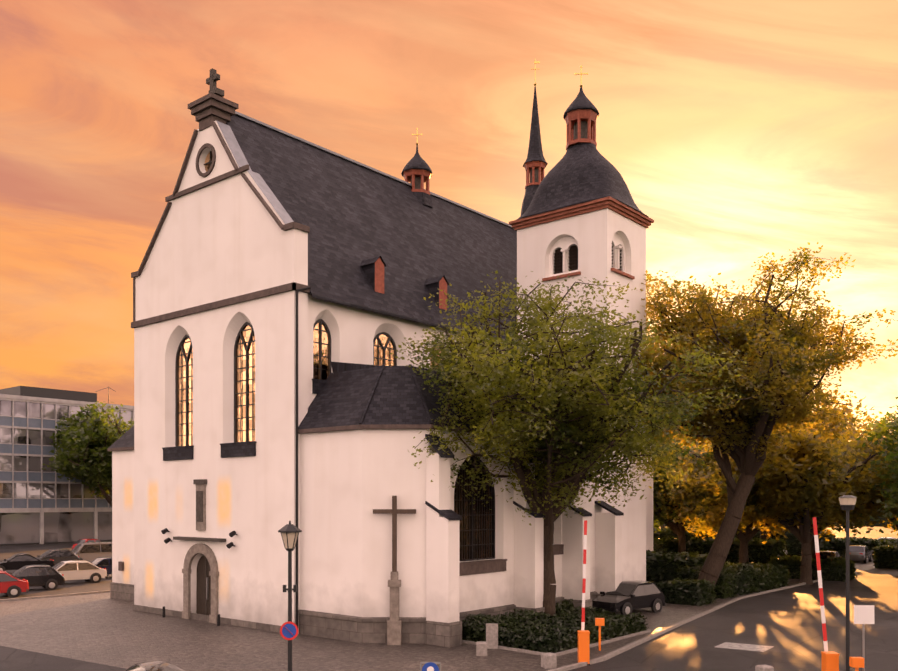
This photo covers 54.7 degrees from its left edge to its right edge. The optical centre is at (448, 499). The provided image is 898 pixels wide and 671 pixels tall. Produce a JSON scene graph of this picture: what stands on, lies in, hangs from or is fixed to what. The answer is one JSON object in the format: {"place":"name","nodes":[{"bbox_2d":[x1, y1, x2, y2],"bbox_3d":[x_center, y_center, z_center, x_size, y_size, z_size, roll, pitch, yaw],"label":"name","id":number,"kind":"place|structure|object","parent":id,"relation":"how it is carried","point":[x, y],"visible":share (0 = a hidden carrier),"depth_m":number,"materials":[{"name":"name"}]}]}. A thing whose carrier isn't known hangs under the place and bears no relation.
{"place":"outdoors","nodes":[
{"label":"outdoors","id":0,"kind":"place"},
{"bbox_2d":[0,541,111,598],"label":"parking lot","id":1,"kind":"structure","parent":0,"point":[68,586],"depth_m":57.62,"materials":[{"name":"grey asphalt"}]},
{"bbox_2d":[42,401,133,506],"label":"tree","id":2,"kind":"object","parent":1,"relation":"on","point":[64,464],"depth_m":104.29,"materials":[{"name":"green plant"}]},
{"bbox_2d":[0,646,125,670],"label":"road","id":3,"kind":"structure","parent":0,"point":[13,659],"depth_m":29.11,"materials":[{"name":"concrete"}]},
{"bbox_2d":[125,661,183,670],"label":"boulder","id":4,"kind":"object","parent":3,"relation":"on","point":[156,666],"visible":1,"depth_m":21.21,"materials":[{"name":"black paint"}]},
{"bbox_2d":[134,121,307,633],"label":"church wall","id":5,"kind":"structure","parent":0,"point":[225,239],"depth_m":38.60,"materials":[{"name":"white paint"}]},
{"bbox_2d":[175,151,449,446],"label":"church windows","id":6,"kind":"structure","parent":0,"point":[384,345],"depth_m":38.55,"materials":[{"name":"yellow glass"}]},
{"bbox_2d":[226,111,516,340],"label":"church roof","id":7,"kind":"structure","parent":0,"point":[381,242],"depth_m":43.08,"materials":[{"name":"grey tile"}]},
{"bbox_2d":[401,128,432,207],"bbox_3d":[-1.842,-19.159,50.205,1.840,4.695,1.840,0,0,40],"label":"ridge turret","id":8,"kind":"object","parent":7,"relation":"on","point":[416,173],"visible":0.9,"depth_m":49.64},
{"bbox_2d":[0,561,874,670],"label":"cobble paving","id":9,"kind":"structure","parent":0,"point":[102,628],"depth_m":32.93,"materials":[{"name":"grey stone"}]},
{"bbox_2d":[0,571,28,596],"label":"parked car","id":10,"kind":"object","parent":9,"relation":"on","point":[11,585],"visible":1,"depth_m":48.84,"materials":[{"name":"red paint"}]},
{"bbox_2d":[0,553,54,570],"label":"parked car","id":11,"kind":"object","parent":9,"relation":"on","point":[17,561],"visible":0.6,"depth_m":64.89,"materials":[{"name":"black paint"}]},
{"bbox_2d":[10,565,64,589],"bbox_3d":[-25.585,4.749,52.812,4.118,1.571,2.020,0,0,-34],"label":"parked car","id":12,"kind":"object","parent":9,"relation":"on","point":[48,577],"visible":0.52,"depth_m":52.59,"materials":[{"name":"black paint"}]},
{"bbox_2d":[35,549,79,564],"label":"parked car","id":13,"kind":"object","parent":9,"relation":"on","point":[57,556],"visible":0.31,"depth_m":69.73,"materials":[{"name":"grey paint"}]},
{"bbox_2d":[53,560,106,582],"bbox_3d":[-25.032,4.759,57.035,4.816,1.551,2.020,0,0,-38],"label":"parked car","id":14,"kind":"object","parent":9,"relation":"on","point":[85,570],"visible":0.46,"depth_m":56.87,"materials":[{"name":"grey paint"}]},
{"bbox_2d":[72,538,100,548],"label":"parked red car","id":15,"kind":"object","parent":9,"relation":"on","point":[85,540],"visible":0.08,"depth_m":88.44,"materials":[{"name":"red paint"}]},
{"bbox_2d":[71,541,111,561],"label":"parked car","id":16,"kind":"object","parent":9,"relation":"on","point":[89,551],"visible":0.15,"depth_m":73.39,"materials":[{"name":"grey paint"}]},
{"bbox_2d":[83,557,111,579],"bbox_3d":[-24.341,4.779,61.232,4.766,1.511,2.020,0,0,-42],"label":"parked car","id":17,"kind":"object","parent":9,"relation":"on","point":[103,562],"visible":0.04,"depth_m":60.65,"materials":[{"name":"blue paint"}]},
{"bbox_2d":[108,426,133,601],"bbox_3d":[-8.305,0.038,56.490,6.080,10.900,26.180,0,0,40],"label":"church north aisle","id":18,"kind":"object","parent":9,"relation":"on","point":[121,448],"visible":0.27,"depth_m":47.66,"materials":[{"name":"paint"}]},
{"bbox_2d":[131,68,309,632],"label":"facade stone trim","id":19,"kind":"structure","parent":9,"relation":"on","point":[210,108],"depth_m":39.30,"materials":[{"name":"grey stone"}]},
{"bbox_2d":[278,521,301,670],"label":"street lamp","id":20,"kind":"object","parent":9,"relation":"on","point":[289,630],"visible":1,"depth_m":19.50,"materials":[{"name":"grey metal"}]},
{"bbox_2d":[296,286,326,626],"bbox_3d":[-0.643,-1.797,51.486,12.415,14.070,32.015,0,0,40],"label":"downspout","id":21,"kind":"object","parent":9,"relation":"on","point":[317,385],"depth_m":35.28,"materials":[{"name":"black metal"}]},
{"bbox_2d":[420,662,440,670],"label":"traffic sign","id":22,"kind":"object","parent":9,"relation":"on","point":[430,666],"visible":1,"depth_m":23.90,"materials":[{"name":"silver metal"}]},
{"bbox_2d":[298,362,623,646],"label":"chapel","id":23,"kind":"structure","parent":9,"relation":"on","point":[351,396],"depth_m":34.47,"materials":[{"name":"white paint"}]},
{"bbox_2d":[462,599,647,652],"bbox_3d":[4.492,4.969,35.184,4.866,1.103,8.347,0,0,40],"label":"hedge bed","id":24,"kind":"object","parent":9,"relation":"on","point":[550,626],"depth_m":33.59,"materials":[{"name":"green plant"}]},
{"bbox_2d":[577,520,589,664],"bbox_3d":[4.486,3.088,28.968,0.400,4.800,0.448,0,0,2],"label":"barrier","id":25,"kind":"object","parent":9,"relation":"on","point":[583,645],"visible":0.96,"depth_m":28.88,"materials":[{"name":"orange metal"}]},
{"bbox_2d":[592,580,665,614],"bbox_3d":[8.741,4.749,42.206,4.118,1.571,2.020,0,0,-40],"label":"black hatchback","id":26,"kind":"object","parent":9,"relation":"on","point":[625,597],"visible":0.92,"depth_m":41.60,"materials":[{"name":"black paint"}]},
{"bbox_2d":[653,536,678,553],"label":"hedge","id":27,"kind":"object","parent":9,"relation":"on","point":[673,542],"depth_m":68.19,"materials":[{"name":"green plant"}]},
{"bbox_2d":[646,550,708,584],"bbox_3d":[13.676,4.428,57.045,7.558,2.294,3.786,0,0,40],"label":"hedge","id":28,"kind":"object","parent":9,"relation":"on","point":[684,556],"depth_m":55.10,"materials":[{"name":"green plant"}]},
{"bbox_2d":[653,527,717,553],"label":"hedge","id":29,"kind":"object","parent":9,"relation":"on","point":[668,532],"depth_m":77.87,"materials":[{"name":"green plant"}]},
{"bbox_2d":[653,433,721,553],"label":"tree","id":30,"kind":"object","parent":9,"relation":"on","point":[657,487],"depth_m":67.17,"materials":[{"name":"green plant"}]},
{"bbox_2d":[688,537,786,564],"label":"hedge","id":31,"kind":"object","parent":9,"relation":"on","point":[777,544],"depth_m":70.98,"materials":[{"name":"green plant"}]},
{"bbox_2d":[654,441,830,562],"bbox_3d":[21.303,0.147,62.876,13.183,11.082,10.992,0,0,40],"label":"tree","id":32,"kind":"object","parent":9,"relation":"on","point":[712,516],"depth_m":62.66,"materials":[{"name":"green plant"}]},
{"bbox_2d":[763,404,864,558],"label":"tree","id":33,"kind":"object","parent":9,"relation":"on","point":[832,525],"depth_m":68.02,"materials":[{"name":"green plant"}]},
{"bbox_2d":[814,551,842,558],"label":"distant car","id":34,"kind":"object","parent":9,"relation":"on","point":[826,554],"visible":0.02,"depth_m":67.30,"materials":[{"name":"black paint"}]},
{"bbox_2d":[0,0,897,440],"label":"sky","id":35,"kind":"structure","parent":0,"point":[745,130],"materials":[{"name":"orange"}]},
{"bbox_2d":[300,429,610,616],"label":"church south aisle walls","id":36,"kind":"structure","parent":0,"point":[350,480],"depth_m":33.86,"materials":[{"name":"white paint"}]},
{"bbox_2d":[454,455,553,561],"bbox_3d":[3.203,0.364,38.450,0.170,4.438,9.960,0,0,40],"label":"arched window","id":37,"kind":"structure","parent":36,"relation":"in","point":[477,533],"depth_m":36.07,"materials":[{"name":"black glass"}]},
{"bbox_2d":[308,295,652,550],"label":"church nave walls","id":38,"kind":"structure","parent":0,"point":[354,331],"depth_m":38.55,"materials":[{"name":"white paint"}]},
{"bbox_2d":[520,59,547,215],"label":"spire","id":39,"kind":"structure","parent":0,"point":[535,164],"depth_m":59.10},
{"bbox_2d":[517,208,645,580],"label":"church tower walls","id":40,"kind":"structure","parent":0,"point":[595,236],"depth_m":45.87,"materials":[{"name":"white paint"}]},
{"bbox_2d":[516,65,646,219],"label":"tower dome roof","id":41,"kind":"structure","parent":40,"relation":"on","point":[583,170],"depth_m":46.24,"materials":[{"name":"grey tile"}]},
{"bbox_2d":[509,196,653,281],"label":"tower trim","id":42,"kind":"structure","parent":40,"relation":"attached to","point":[624,210],"depth_m":45.74,"materials":[{"name":"stone"}]},
{"bbox_2d":[686,521,745,538],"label":"tree","id":43,"kind":"object","parent":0,"point":[692,527],"depth_m":98.57,"materials":[{"name":"green plant"}]},
{"bbox_2d":[657,561,789,605],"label":"road hedge","id":44,"kind":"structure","parent":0,"point":[746,569],"depth_m":49.07,"materials":[{"name":"green plant"}]},
{"bbox_2d":[568,527,897,670],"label":"access road","id":45,"kind":"structure","parent":0,"point":[786,624],"depth_m":35.62,"materials":[{"name":"grey asphalt"}]},
{"bbox_2d":[476,623,773,670],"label":"stone bollards","id":46,"kind":"object","parent":45,"relation":"on","point":[548,660],"visible":0.9,"depth_m":30.52,"materials":[{"name":"grey stone"}]},
{"bbox_2d":[595,618,863,670],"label":"ticket posts","id":47,"kind":"object","parent":45,"relation":"on","point":[856,663],"visible":0.9,"depth_m":23.74,"materials":[{"name":"orange"}]},
{"bbox_2d":[715,642,773,651],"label":"road markings","id":48,"kind":"object","parent":45,"relation":"on","point":[749,647],"visible":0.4,"depth_m":32.43,"materials":[{"name":"paint"}]},
{"bbox_2d":[812,517,838,670],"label":"barrier","id":49,"kind":"object","parent":45,"relation":"on","point":[830,661],"visible":1,"depth_m":25.08,"materials":[{"name":"orange"}]},
{"bbox_2d":[838,495,873,670],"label":"street lamp","id":50,"kind":"object","parent":45,"relation":"on","point":[863,615],"visible":1,"depth_m":24.44,"materials":[{"name":"grey metal"}]},
{"bbox_2d":[845,545,872,563],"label":"van","id":51,"kind":"object","parent":45,"relation":"on","point":[860,553],"visible":0.73,"depth_m":74.97,"materials":[{"name":"grey paint"}]},
{"bbox_2d":[828,536,897,558],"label":"hedge","id":52,"kind":"object","parent":45,"relation":"on","point":[866,541],"depth_m":81.78,"materials":[{"name":"green plant"}]},
{"bbox_2d":[829,409,897,549],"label":"tree","id":53,"kind":"object","parent":45,"relation":"on","point":[862,458],"depth_m":59.41,"materials":[{"name":"green plant"}]},
{"bbox_2d":[856,397,897,532],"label":"tree","id":54,"kind":"object","parent":45,"relation":"on","point":[882,429],"depth_m":52.27,"materials":[{"name":"green plant"}]},
{"bbox_2d":[700,419,835,539],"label":"tree","id":55,"kind":"object","parent":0,"point":[763,536],"depth_m":74.36,"materials":[{"name":"green plant"}]},
{"bbox_2d":[768,555,856,581],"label":"road hedge","id":56,"kind":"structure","parent":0,"point":[794,560],"depth_m":59.52,"materials":[{"name":"green plant"}]},
{"label":"ground","id":57,"kind":"structure","parent":0,"visible":0},
{"bbox_2d":[0,386,133,545],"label":"office building","id":58,"kind":"structure","parent":57,"relation":"on","point":[38,505],"depth_m":107.80,"materials":[{"name":"concrete"}]},
{"bbox_2d":[0,579,817,670],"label":"kerbs","id":59,"kind":"structure","parent":57,"relation":"on","point":[622,649],"depth_m":34.23,"materials":[{"name":"concrete"}]},
{"bbox_2d":[390,269,747,615],"bbox_3d":[4.451,-1.899,36.772,15.912,15.184,15.731,0,0,40],"label":"robinia tree","id":60,"kind":"object","parent":57,"relation":"on","point":[637,442],"depth_m":33.99,"materials":[{"name":"green plant"}]},
{"bbox_2d":[675,426,704,452],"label":"tree","id":61,"kind":"object","parent":57,"relation":"on","point":[685,441],"depth_m":101.64,"materials":[{"name":"plant"}]},
{"bbox_2d":[629,242,897,589],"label":"tree","id":62,"kind":"object","parent":57,"relation":"on","point":[779,350],"depth_m":45.18,"materials":[{"name":"green plant"}]},
{"bbox_2d":[658,513,896,526],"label":"treeline hedge","id":63,"kind":"object","parent":57,"relation":"on","point":[878,524],"depth_m":177.97,"materials":[{"name":"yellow plant"}]},
{"bbox_2d":[751,528,830,556],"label":"hedge","id":64,"kind":"object","parent":57,"relation":"on","point":[822,546],"depth_m":82.71,"materials":[{"name":"green plant"}]},
{"bbox_2d":[697,402,897,583],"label":"tree","id":65,"kind":"object","parent":57,"relation":"on","point":[781,493],"depth_m":55.16,"materials":[{"name":"green plant"}]},
{"bbox_2d":[811,390,859,441],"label":"tree","id":66,"kind":"object","parent":57,"relation":"on","point":[835,401],"depth_m":97.08,"materials":[{"name":"green plant"}]},
{"bbox_2d":[873,542,897,568],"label":"hedge","id":67,"kind":"object","parent":57,"relation":"on","point":[890,547],"depth_m":69.40,"materials":[{"name":"green plant"}]}
]}

